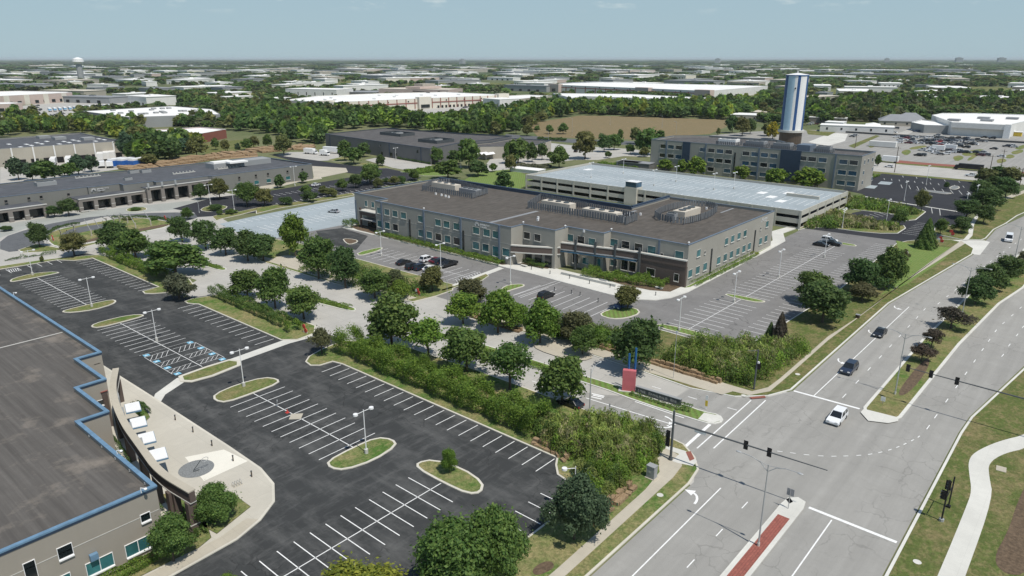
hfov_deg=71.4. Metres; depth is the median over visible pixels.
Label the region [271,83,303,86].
warehouse
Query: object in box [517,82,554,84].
warehouse
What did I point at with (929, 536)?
verge
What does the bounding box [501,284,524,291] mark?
traffic island
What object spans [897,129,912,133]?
pale lane
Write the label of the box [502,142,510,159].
tree
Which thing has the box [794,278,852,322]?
tree
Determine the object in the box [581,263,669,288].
bush
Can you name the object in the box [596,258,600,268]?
window
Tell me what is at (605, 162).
hedge
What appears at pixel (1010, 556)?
bare earth
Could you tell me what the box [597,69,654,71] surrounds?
warehouse
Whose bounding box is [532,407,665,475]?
wild thicket
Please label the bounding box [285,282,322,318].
tree
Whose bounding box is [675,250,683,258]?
window
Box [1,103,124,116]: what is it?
warehouse yard
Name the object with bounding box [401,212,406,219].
window
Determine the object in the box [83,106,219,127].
warehouse
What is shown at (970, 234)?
footpath
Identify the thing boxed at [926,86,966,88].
warehouse
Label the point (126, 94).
warehouse
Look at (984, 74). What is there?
warehouse
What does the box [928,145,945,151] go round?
box truck
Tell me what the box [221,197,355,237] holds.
pale parking deck
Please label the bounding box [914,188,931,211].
tree
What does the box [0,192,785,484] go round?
side road
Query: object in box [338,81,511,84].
meadow
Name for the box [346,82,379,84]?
warehouse
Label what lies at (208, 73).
warehouse
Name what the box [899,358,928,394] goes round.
mulch bed
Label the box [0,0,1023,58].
sky
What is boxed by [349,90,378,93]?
office block
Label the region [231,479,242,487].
rocks
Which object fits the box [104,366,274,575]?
plaza
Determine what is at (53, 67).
warehouse
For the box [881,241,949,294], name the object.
lawn
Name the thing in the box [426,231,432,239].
window
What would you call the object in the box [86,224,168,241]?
flower bed
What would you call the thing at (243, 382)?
parking lamp
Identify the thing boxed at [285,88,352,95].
hall
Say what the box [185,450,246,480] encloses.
pale paving
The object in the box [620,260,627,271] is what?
window
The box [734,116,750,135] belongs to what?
tree
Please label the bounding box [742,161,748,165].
window
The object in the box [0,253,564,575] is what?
parking lot
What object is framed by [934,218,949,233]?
tree
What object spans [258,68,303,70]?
warehouse
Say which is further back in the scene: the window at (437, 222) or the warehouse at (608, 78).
the warehouse at (608, 78)
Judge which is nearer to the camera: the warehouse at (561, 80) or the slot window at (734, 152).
the slot window at (734, 152)
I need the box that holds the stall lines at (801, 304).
[747,243,888,335]
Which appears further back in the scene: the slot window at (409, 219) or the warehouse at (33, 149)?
the warehouse at (33, 149)
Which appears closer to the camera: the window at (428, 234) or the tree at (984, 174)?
the window at (428, 234)
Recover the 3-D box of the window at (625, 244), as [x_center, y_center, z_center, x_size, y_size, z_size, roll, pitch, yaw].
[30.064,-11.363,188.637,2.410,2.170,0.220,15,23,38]
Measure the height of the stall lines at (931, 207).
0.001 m
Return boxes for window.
[22,559,38,575]
[56,542,74,561]
[85,552,115,575]
[124,535,150,559]
[140,511,151,524]
[377,220,381,227]
[384,208,389,215]
[384,222,389,229]
[392,210,397,217]
[393,224,397,231]
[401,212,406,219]
[409,219,410,237]
[418,215,422,222]
[418,229,422,237]
[421,104,429,107]
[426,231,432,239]
[435,219,440,226]
[435,233,441,241]
[443,220,449,228]
[444,235,450,243]
[453,222,459,230]
[453,237,459,245]
[472,226,479,234]
[473,241,478,249]
[482,243,488,252]
[483,228,489,237]
[492,230,497,238]
[492,246,497,256]
[502,248,509,256]
[523,231,529,239]
[534,233,540,241]
[567,234,573,242]
[572,253,578,264]
[577,236,584,243]
[582,257,588,264]
[588,238,595,244]
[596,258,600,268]
[610,238,617,247]
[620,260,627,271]
[621,240,629,249]
[628,261,635,272]
[634,243,642,251]
[646,267,654,276]
[647,245,655,253]
[667,154,673,158]
[673,273,678,281]
[675,154,681,159]
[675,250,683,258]
[688,269,692,278]
[695,265,699,275]
[696,249,700,257]
[703,262,706,271]
[707,148,714,152]
[707,157,713,162]
[707,167,713,171]
[709,248,712,273]
[716,149,723,153]
[716,158,722,163]
[716,256,720,265]
[723,168,730,173]
[723,253,726,262]
[724,159,730,163]
[725,149,731,154]
[729,250,733,259]
[732,152,735,177]
[742,151,749,155]
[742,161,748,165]
[749,171,755,175]
[750,161,756,166]
[751,152,757,156]
[753,230,755,252]
[759,172,765,176]
[760,152,767,157]
[760,162,767,167]
[769,163,776,168]
[770,153,777,158]
[801,156,806,160]
[808,156,816,161]
[817,168,825,172]
[818,157,826,162]
[836,180,844,185]
[837,170,846,175]
[839,159,847,164]
[846,181,855,186]
[847,171,856,176]
[849,160,857,165]
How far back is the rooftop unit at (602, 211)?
207.99 m
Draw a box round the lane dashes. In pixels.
[687,243,1023,567]
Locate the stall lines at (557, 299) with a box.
[513,283,607,315]
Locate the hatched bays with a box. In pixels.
[865,181,892,188]
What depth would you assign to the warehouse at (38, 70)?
2796.44 m
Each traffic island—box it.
[10,272,58,281]
[18,242,97,252]
[62,300,115,312]
[91,314,143,327]
[178,359,240,382]
[200,205,226,211]
[213,377,278,402]
[327,437,396,469]
[343,238,357,243]
[357,247,382,255]
[416,459,483,493]
[442,274,488,290]
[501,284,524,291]
[600,307,639,318]
[657,324,703,335]
[725,294,764,302]
[842,242,856,245]
[925,190,950,193]
[949,186,959,189]
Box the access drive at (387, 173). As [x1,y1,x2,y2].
[270,154,409,178]
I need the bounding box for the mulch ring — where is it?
[533,561,553,574]
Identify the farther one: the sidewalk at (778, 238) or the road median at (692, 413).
the sidewalk at (778, 238)
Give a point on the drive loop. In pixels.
(14, 242)
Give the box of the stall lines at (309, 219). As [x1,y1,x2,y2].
[237,204,353,229]
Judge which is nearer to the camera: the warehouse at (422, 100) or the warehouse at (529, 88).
the warehouse at (422, 100)
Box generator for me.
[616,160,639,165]
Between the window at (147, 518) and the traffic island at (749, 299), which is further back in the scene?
the traffic island at (749, 299)
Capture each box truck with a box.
[303,148,317,153]
[319,149,329,155]
[881,155,899,162]
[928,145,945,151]
[944,144,957,148]
[954,163,983,170]
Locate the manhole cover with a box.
[913,559,921,563]
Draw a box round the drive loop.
[0,212,196,251]
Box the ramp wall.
[561,271,615,286]
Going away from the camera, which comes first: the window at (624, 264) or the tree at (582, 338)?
the tree at (582, 338)
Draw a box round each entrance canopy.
[117,393,141,413]
[121,407,147,429]
[129,422,156,459]
[140,437,168,461]
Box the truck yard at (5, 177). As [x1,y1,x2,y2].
[0,156,125,182]
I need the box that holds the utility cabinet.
[645,462,658,480]
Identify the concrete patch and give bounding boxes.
[289,413,302,418]
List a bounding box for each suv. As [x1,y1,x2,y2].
[404,262,414,269]
[412,262,426,270]
[419,255,432,262]
[434,257,446,264]
[537,290,554,299]
[820,235,837,241]
[826,405,848,425]
[839,358,858,374]
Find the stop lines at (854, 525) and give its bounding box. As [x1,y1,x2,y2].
[794,390,896,542]
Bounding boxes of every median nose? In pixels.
[699,413,721,422]
[861,409,898,422]
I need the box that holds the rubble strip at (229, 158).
[180,155,257,164]
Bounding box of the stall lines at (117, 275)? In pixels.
[78,261,153,290]
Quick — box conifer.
[913,218,938,250]
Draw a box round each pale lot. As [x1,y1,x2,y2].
[312,166,347,176]
[367,157,431,169]
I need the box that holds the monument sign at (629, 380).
[618,348,681,407]
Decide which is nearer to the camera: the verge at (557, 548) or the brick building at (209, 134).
the verge at (557, 548)
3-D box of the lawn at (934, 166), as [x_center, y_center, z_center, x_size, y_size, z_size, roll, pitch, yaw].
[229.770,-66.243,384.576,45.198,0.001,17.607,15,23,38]
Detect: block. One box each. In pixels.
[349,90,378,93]
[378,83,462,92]
[459,59,465,63]
[955,57,962,61]
[996,57,1006,61]
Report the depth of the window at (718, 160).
348.02 m
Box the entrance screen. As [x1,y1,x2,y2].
[110,368,200,532]
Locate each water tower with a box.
[72,57,84,78]
[778,72,809,144]
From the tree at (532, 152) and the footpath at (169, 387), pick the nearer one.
the footpath at (169, 387)
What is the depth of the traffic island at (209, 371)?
131.10 m
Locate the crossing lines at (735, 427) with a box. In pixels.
[697,400,765,447]
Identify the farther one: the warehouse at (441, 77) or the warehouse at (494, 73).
the warehouse at (494, 73)
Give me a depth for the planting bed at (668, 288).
179.85 m
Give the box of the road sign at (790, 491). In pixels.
[786,487,794,508]
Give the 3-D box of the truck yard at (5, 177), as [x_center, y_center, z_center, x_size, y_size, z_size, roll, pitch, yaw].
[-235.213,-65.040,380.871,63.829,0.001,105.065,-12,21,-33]
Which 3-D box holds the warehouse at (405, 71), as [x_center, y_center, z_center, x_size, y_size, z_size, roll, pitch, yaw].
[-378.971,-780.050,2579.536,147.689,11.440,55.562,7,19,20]
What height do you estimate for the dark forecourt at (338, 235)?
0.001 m
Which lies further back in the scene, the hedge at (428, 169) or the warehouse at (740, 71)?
the warehouse at (740, 71)
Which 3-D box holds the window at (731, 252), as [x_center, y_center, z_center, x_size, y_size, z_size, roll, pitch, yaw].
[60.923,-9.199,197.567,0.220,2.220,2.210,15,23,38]
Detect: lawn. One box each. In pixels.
[204,139,255,153]
[465,169,532,188]
[806,130,834,135]
[812,90,907,94]
[849,135,878,147]
[873,171,972,181]
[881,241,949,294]
[896,162,984,170]
[902,150,910,154]
[909,145,926,148]
[953,155,963,160]
[962,149,982,155]
[968,86,1011,90]
[1011,150,1022,153]
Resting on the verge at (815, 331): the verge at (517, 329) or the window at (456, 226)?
the verge at (517, 329)
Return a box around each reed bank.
[803,208,900,230]
[804,214,839,228]
[837,190,851,207]
[844,194,920,214]
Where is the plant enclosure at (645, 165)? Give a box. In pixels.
[617,160,654,168]
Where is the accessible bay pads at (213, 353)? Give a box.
[143,341,224,374]
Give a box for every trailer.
[49,156,56,164]
[64,155,70,162]
[323,146,337,153]
[869,140,896,147]
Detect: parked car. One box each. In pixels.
[327,208,339,212]
[395,259,411,265]
[428,257,438,262]
[556,396,584,409]
[613,301,628,309]
[812,240,829,246]
[872,326,887,337]
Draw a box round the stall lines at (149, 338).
[97,318,202,366]
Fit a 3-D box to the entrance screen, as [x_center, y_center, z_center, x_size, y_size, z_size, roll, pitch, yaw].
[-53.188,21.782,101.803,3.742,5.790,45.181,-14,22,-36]
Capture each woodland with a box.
[0,60,1023,63]
[0,62,1023,70]
[0,67,1023,81]
[0,74,1023,98]
[0,86,1023,127]
[0,104,207,157]
[94,87,259,130]
[251,102,517,133]
[252,95,351,107]
[278,101,512,143]
[505,92,773,117]
[805,87,1023,118]
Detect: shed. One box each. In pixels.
[809,116,847,122]
[820,123,894,133]
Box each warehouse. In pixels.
[0,73,27,74]
[0,78,32,82]
[0,91,72,104]
[0,102,22,111]
[0,133,123,166]
[0,156,312,222]
[10,71,39,73]
[15,83,52,87]
[27,70,48,71]
[38,67,68,67]
[40,71,75,74]
[40,89,106,95]
[42,79,99,84]
[48,76,89,78]
[62,95,127,103]
[64,74,95,77]
[67,80,82,84]
[69,73,101,75]
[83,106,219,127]
[85,86,124,89]
[87,83,117,86]
[92,75,129,78]
[112,92,145,95]
[115,78,151,81]
[118,72,133,75]
[127,94,175,104]
[128,70,146,72]
[130,73,144,77]
[139,86,174,91]
[141,80,156,86]
[142,73,160,76]
[153,70,177,72]
[161,75,187,76]
[166,78,214,83]
[171,85,229,89]
[172,77,209,78]
[177,73,200,75]
[178,70,203,72]
[194,69,225,71]
[195,72,230,75]
[205,81,232,84]
[208,91,251,94]
[211,86,243,89]
[220,95,252,98]
[227,69,266,71]
[230,78,265,81]
[243,75,270,77]
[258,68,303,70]
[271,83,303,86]
[279,80,310,82]
[287,92,508,108]
[291,69,311,71]
[292,81,333,86]
[310,71,335,73]
[311,76,344,80]
[312,70,338,71]
[313,78,337,82]
[331,72,366,74]
[333,68,390,71]
[333,84,388,89]
[337,67,359,68]
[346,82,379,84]
[351,80,378,82]
[360,75,411,78]
[361,74,394,74]
[378,77,409,82]
[381,72,414,74]
[382,69,406,71]
[386,71,427,72]
[407,73,445,75]
[407,77,438,80]
[425,75,456,78]
[425,79,480,83]
[435,69,487,71]
[442,71,476,72]
[445,77,478,79]
[446,72,478,74]
[477,138,550,158]
[481,95,551,101]
[487,76,520,80]
[492,71,538,74]
[497,73,529,75]
[501,69,527,70]
[504,74,533,76]
[504,84,549,91]
[514,79,556,83]
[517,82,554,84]
[519,72,540,73]
[529,68,576,69]
[534,76,569,79]
[540,70,571,72]
[542,72,585,73]
[543,78,566,82]
[548,82,767,96]
[553,93,704,99]
[561,81,597,83]
[578,67,601,69]
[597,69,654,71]
[599,77,622,81]
[601,78,633,81]
[609,74,658,77]
[615,69,639,72]
[659,69,681,71]
[664,79,724,84]
[671,74,695,78]
[678,78,712,79]
[684,66,712,67]
[694,70,709,72]
[699,68,732,69]
[708,69,733,71]
[727,79,769,84]
[727,81,764,84]
[729,70,755,72]
[743,76,772,79]
[762,68,808,69]
[769,79,809,82]
[780,68,798,69]
[806,95,838,99]
[810,75,855,77]
[813,84,830,90]
[814,69,843,71]
[815,91,832,94]
[836,89,868,93]
[843,73,913,75]
[843,80,876,83]
[844,85,897,92]
[857,69,908,71]
[878,82,902,86]
[899,72,934,75]
[908,68,965,70]
[915,84,938,87]
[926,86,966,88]
[928,75,961,77]
[937,69,980,71]
[938,77,969,81]
[972,74,996,75]
[988,71,1023,71]
[1005,73,1020,75]
[1008,82,1023,87]
[1012,85,1023,89]
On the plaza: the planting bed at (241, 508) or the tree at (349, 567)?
the planting bed at (241, 508)
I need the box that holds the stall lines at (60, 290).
[22,276,101,307]
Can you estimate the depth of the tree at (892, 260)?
174.99 m
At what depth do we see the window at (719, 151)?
346.66 m
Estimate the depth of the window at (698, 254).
181.57 m
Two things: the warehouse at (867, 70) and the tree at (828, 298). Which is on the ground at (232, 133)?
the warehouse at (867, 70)
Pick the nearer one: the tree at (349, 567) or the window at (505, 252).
the tree at (349, 567)
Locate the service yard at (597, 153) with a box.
[480,143,649,171]
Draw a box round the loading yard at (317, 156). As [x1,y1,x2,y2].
[278,152,338,160]
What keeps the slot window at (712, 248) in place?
in the office building at (500, 222)
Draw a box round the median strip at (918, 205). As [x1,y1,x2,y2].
[865,196,956,211]
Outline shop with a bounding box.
[825,121,846,123]
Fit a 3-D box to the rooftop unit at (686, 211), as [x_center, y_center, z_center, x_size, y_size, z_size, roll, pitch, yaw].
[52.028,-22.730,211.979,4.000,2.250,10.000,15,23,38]
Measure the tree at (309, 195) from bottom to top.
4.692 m
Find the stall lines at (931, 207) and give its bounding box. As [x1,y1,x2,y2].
[866,177,970,234]
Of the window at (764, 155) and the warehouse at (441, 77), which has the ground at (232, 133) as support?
the warehouse at (441, 77)
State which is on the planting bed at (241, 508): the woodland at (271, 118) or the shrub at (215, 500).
the shrub at (215, 500)
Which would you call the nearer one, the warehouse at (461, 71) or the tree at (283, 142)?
the tree at (283, 142)
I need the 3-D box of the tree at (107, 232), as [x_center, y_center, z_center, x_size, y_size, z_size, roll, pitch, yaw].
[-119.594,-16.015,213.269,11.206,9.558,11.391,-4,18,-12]
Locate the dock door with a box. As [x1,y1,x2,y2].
[57,157,63,162]
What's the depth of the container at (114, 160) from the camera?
377.08 m
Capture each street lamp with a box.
[589,361,601,411]
[736,450,803,546]
[881,327,931,393]
[952,263,992,311]
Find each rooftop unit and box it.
[33,180,56,186]
[123,177,132,180]
[127,169,139,173]
[139,169,151,172]
[431,181,460,190]
[459,187,481,194]
[541,199,575,211]
[582,207,621,220]
[666,212,677,219]
[673,205,700,218]
[718,138,739,145]
[745,140,767,147]
[773,142,793,149]
[816,145,832,152]
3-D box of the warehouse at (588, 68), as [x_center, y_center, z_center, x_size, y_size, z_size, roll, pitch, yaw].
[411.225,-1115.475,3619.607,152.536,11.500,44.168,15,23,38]
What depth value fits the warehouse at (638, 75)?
2046.49 m
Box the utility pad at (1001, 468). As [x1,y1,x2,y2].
[996,465,1006,472]
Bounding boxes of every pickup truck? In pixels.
[439,259,457,267]
[822,239,842,246]
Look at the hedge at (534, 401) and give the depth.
110.54 m
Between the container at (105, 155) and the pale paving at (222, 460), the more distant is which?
the container at (105, 155)
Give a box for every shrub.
[0,225,12,229]
[159,272,198,299]
[192,479,242,525]
[206,204,221,210]
[225,209,238,213]
[387,279,411,297]
[593,326,611,342]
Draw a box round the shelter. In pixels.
[1013,131,1022,136]
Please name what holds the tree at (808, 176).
on the ground at (232, 133)
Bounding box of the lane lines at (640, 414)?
[587,398,683,423]
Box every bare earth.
[260,257,415,299]
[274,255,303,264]
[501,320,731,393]
[533,340,592,359]
[996,489,1023,574]
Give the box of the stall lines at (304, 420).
[232,387,373,459]
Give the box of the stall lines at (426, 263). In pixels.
[380,249,474,278]
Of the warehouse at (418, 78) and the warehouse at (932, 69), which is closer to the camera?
the warehouse at (418, 78)
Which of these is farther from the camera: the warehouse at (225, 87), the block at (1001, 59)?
the block at (1001, 59)
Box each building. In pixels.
[0,287,160,575]
[157,127,226,142]
[325,128,511,164]
[354,177,773,287]
[483,97,518,106]
[650,135,875,190]
[730,113,773,121]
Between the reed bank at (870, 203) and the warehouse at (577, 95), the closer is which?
the reed bank at (870, 203)
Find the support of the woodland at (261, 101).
on the ground at (232, 133)
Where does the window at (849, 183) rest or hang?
in the office building at (846, 169)
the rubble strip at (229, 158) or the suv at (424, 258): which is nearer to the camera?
the suv at (424, 258)
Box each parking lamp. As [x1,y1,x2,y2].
[20,249,34,274]
[78,276,94,306]
[143,308,160,341]
[230,347,248,386]
[353,406,373,453]
[435,242,444,268]
[505,255,514,284]
[562,466,575,474]
[676,296,685,329]
[733,270,740,302]
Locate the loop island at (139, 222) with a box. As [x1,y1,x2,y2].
[47,218,169,246]
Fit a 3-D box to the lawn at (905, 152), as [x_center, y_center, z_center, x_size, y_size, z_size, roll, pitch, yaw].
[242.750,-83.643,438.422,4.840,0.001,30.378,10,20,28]
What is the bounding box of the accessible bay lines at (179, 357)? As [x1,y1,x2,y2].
[143,342,222,373]
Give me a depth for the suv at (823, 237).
223.69 m
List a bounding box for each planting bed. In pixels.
[107,494,210,575]
[135,404,149,420]
[201,497,249,532]
[350,224,506,264]
[520,262,547,268]
[602,274,679,291]
[685,245,771,287]
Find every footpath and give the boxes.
[154,335,312,400]
[454,267,503,285]
[938,434,1023,575]
[963,216,977,239]
[1006,190,1023,198]
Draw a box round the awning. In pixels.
[479,152,494,154]
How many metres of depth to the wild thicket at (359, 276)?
184.51 m
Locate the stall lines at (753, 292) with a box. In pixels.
[672,246,843,332]
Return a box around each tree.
[3,156,25,179]
[19,162,39,179]
[24,221,50,246]
[30,159,56,178]
[43,205,62,216]
[46,165,63,177]
[55,196,79,215]
[57,230,86,255]
[60,162,79,175]
[68,154,87,174]
[83,154,99,171]
[92,220,129,249]
[110,227,151,258]
[113,129,131,153]
[125,125,146,134]
[136,238,210,272]
[138,131,159,143]
[138,154,156,162]
[143,510,199,561]
[152,138,180,158]
[165,215,192,241]
[178,138,187,153]
[180,207,193,217]
[185,136,208,154]
[186,219,218,248]
[191,182,208,199]
[206,225,235,254]
[207,176,228,199]
[210,137,218,147]
[219,139,229,150]
[221,571,236,575]
[224,268,258,296]
[230,227,261,260]
[232,180,258,205]
[234,143,240,149]
[240,138,252,147]
[246,232,277,260]
[248,135,259,145]
[250,263,290,308]
[254,187,272,205]
[262,133,271,144]
[273,133,291,154]
[274,174,285,187]
[276,212,313,255]
[277,196,292,204]
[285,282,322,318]
[296,235,336,278]
[298,171,308,181]
[299,184,311,191]
[300,190,318,201]
[306,325,332,353]
[318,185,326,194]
[321,545,408,575]
[324,188,337,195]
[326,244,360,287]
[334,178,348,188]
[337,139,350,160]
[343,147,364,163]
[347,174,362,186]
[357,141,370,153]
[358,162,378,184]
[358,266,391,297]
[360,163,381,182]
[363,288,419,346]
[373,177,383,187]
[375,154,385,164]
[387,176,399,182]
[387,268,405,285]
[397,176,405,182]
[405,313,444,358]
[408,168,418,177]
[408,506,497,575]
[418,263,445,290]
[429,146,443,160]
[432,159,463,177]
[437,324,490,371]
[440,447,458,472]
[443,290,482,323]
[447,150,463,161]
[456,138,480,167]
[456,278,488,301]
[465,501,533,575]
[468,159,488,175]
[476,286,519,332]
[484,340,534,389]
[489,163,497,169]
[493,169,514,187]
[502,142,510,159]
[504,153,516,167]
[507,302,527,328]
[508,137,529,162]
[510,120,522,130]
[519,295,562,344]
[522,124,533,133]
[526,142,537,159]
[533,351,586,404]
[537,142,547,155]
[539,468,617,539]
[546,124,553,133]
[549,145,569,167]
[557,122,568,131]
[558,309,597,336]
[569,323,598,354]
[572,130,596,158]
[597,133,612,148]
[605,151,611,156]
[606,315,666,369]
[608,133,625,147]
[614,283,640,308]
[617,129,623,137]
[625,144,634,151]
[630,125,641,139]
[634,127,659,154]
[638,146,649,154]
[656,130,664,137]
[657,158,673,169]
[676,159,688,171]
[685,155,706,173]
[724,115,738,131]
[732,165,750,178]
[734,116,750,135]
[748,118,756,132]
[759,101,767,108]
[761,121,772,133]
[764,322,773,337]
[765,169,771,182]
[766,121,779,138]
[766,168,791,182]
[770,312,789,339]
[791,166,826,186]
[792,269,834,294]
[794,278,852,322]
[840,257,890,287]
[848,279,880,300]
[874,245,910,288]
[875,154,881,165]
[891,208,910,222]
[903,248,911,260]
[910,342,939,361]
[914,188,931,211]
[919,328,945,347]
[932,305,979,328]
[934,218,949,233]
[949,216,973,232]
[953,197,981,216]
[955,272,997,303]
[967,179,996,192]
[969,186,1011,206]
[974,167,998,180]
[976,204,995,223]
[976,262,1009,292]
[985,176,1001,184]
[990,253,1023,278]
[991,164,1003,176]
[996,176,1020,197]
[1000,166,1023,180]
[1018,250,1023,259]
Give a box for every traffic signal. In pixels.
[665,410,827,470]
[748,349,760,389]
[906,364,1023,398]
[939,476,955,521]
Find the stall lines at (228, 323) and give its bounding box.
[178,304,271,344]
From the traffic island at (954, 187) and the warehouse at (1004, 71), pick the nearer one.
the traffic island at (954, 187)
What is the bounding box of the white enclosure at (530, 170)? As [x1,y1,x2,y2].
[510,166,545,173]
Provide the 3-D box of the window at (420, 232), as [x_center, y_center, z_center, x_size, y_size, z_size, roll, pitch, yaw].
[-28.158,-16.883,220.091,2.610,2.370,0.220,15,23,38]
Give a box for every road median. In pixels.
[200,262,226,270]
[284,288,355,310]
[442,333,722,423]
[720,497,805,575]
[863,249,1023,418]
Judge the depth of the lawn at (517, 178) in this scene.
342.47 m
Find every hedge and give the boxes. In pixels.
[4,249,55,260]
[47,222,79,233]
[62,223,125,234]
[98,245,168,276]
[100,549,169,575]
[111,215,170,219]
[113,434,164,509]
[182,504,208,536]
[206,284,292,325]
[208,262,222,268]
[286,287,352,308]
[331,322,552,436]
[374,229,504,264]
[397,157,433,163]
[403,165,434,173]
[443,337,547,368]
[509,391,565,431]
[516,162,551,167]
[522,258,547,267]
[537,136,566,140]
[597,161,638,167]
[629,391,675,408]
[675,402,692,410]
[689,254,755,284]
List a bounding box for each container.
[96,152,103,159]
[99,160,104,167]
[102,151,109,160]
[106,161,113,167]
[107,157,125,166]
[109,150,115,157]
[116,157,134,164]
[127,157,145,164]
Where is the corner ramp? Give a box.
[660,443,696,465]
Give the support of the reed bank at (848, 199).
on the verge at (902, 227)
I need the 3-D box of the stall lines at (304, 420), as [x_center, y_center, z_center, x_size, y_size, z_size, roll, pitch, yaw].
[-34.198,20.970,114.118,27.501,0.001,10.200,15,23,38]
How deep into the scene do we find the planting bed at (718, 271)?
185.97 m
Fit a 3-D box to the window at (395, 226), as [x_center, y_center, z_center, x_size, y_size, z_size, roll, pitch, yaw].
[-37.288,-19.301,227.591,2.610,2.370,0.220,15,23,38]
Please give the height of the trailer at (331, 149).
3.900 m
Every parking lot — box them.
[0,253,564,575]
[276,225,896,341]
[805,174,974,241]
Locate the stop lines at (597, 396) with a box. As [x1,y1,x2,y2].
[591,393,603,398]
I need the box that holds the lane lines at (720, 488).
[632,307,908,575]
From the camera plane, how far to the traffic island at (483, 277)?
186.50 m
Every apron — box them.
[0,199,205,236]
[410,107,468,113]
[580,389,715,431]
[955,240,989,254]
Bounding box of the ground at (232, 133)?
[0,59,1023,575]
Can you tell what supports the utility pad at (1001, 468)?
on the verge at (929, 536)
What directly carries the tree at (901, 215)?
on the verge at (902, 227)
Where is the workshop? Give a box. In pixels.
[910,119,948,133]
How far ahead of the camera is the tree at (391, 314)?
138.18 m
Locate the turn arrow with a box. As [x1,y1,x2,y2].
[685,489,697,503]
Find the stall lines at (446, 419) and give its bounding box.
[323,366,553,470]
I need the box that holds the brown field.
[532,116,725,139]
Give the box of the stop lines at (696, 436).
[685,424,710,446]
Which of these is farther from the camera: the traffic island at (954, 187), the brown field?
the brown field
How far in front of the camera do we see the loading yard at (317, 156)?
423.66 m
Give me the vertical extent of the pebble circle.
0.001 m
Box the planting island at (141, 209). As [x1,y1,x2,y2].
[126,207,146,211]
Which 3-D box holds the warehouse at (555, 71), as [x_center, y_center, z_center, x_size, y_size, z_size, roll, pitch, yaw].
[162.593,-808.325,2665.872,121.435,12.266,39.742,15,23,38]
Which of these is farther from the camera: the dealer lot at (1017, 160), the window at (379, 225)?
the dealer lot at (1017, 160)
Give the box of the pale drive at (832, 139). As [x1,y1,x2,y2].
[809,133,847,145]
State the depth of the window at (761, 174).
335.83 m
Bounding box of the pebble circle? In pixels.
[178,460,213,477]
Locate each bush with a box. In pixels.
[130,400,150,415]
[282,317,302,331]
[342,218,359,227]
[407,283,427,291]
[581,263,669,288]
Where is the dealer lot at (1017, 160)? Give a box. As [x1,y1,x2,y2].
[710,126,1023,171]
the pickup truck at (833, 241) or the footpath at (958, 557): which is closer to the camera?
the footpath at (958, 557)
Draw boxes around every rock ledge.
[117,150,257,169]
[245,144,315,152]
[531,437,569,462]
[593,479,637,525]
[596,342,721,383]
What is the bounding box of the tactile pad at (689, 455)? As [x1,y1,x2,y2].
[686,451,693,460]
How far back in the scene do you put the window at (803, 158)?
321.59 m
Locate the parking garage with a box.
[525,163,847,228]
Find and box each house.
[878,114,920,125]
[903,113,924,119]
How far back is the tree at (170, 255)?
184.25 m
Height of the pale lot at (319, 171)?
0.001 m
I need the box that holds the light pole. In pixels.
[673,331,677,377]
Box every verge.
[0,255,192,293]
[184,295,315,339]
[212,208,256,220]
[252,239,453,301]
[256,193,353,213]
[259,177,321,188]
[305,340,698,575]
[329,157,350,161]
[358,163,392,167]
[401,169,446,175]
[469,313,522,332]
[478,239,973,396]
[798,196,925,233]
[884,368,1023,575]
[934,193,1023,239]
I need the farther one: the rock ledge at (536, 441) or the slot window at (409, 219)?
the slot window at (409, 219)
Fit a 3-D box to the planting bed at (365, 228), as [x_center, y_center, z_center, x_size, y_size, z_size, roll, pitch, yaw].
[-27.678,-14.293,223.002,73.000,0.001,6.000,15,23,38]
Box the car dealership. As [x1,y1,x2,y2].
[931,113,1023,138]
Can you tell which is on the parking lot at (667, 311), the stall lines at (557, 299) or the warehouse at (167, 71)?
the stall lines at (557, 299)
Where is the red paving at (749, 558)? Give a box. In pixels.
[727,514,788,575]
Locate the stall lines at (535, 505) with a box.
[516,493,551,532]
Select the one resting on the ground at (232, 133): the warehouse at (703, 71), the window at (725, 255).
the warehouse at (703, 71)
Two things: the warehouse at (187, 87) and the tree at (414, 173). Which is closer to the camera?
the tree at (414, 173)
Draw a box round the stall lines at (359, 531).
[241,477,452,575]
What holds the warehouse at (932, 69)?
on the ground at (232, 133)
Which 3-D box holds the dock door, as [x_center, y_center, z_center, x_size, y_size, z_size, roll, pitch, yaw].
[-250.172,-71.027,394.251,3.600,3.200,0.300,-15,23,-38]
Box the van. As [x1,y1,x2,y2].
[1004,232,1013,242]
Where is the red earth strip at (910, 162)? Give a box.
[896,160,954,166]
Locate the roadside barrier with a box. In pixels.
[846,131,1023,142]
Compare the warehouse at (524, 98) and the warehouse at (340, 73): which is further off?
the warehouse at (340, 73)
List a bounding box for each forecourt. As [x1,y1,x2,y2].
[173,177,420,216]
[316,228,367,249]
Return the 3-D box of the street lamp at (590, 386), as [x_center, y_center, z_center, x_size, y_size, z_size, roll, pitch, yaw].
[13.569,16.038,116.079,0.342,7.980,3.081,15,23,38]
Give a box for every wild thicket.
[298,263,425,298]
[502,313,663,353]
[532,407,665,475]
[571,457,631,497]
[655,328,811,386]
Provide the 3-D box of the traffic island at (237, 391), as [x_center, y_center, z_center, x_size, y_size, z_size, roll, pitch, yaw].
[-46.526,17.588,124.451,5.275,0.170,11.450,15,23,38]
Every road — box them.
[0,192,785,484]
[506,134,634,144]
[592,216,1023,575]
[873,162,1023,184]
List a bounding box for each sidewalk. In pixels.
[146,518,257,575]
[342,224,797,300]
[549,448,681,575]
[641,241,964,394]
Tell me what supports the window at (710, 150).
in the office building at (846, 169)

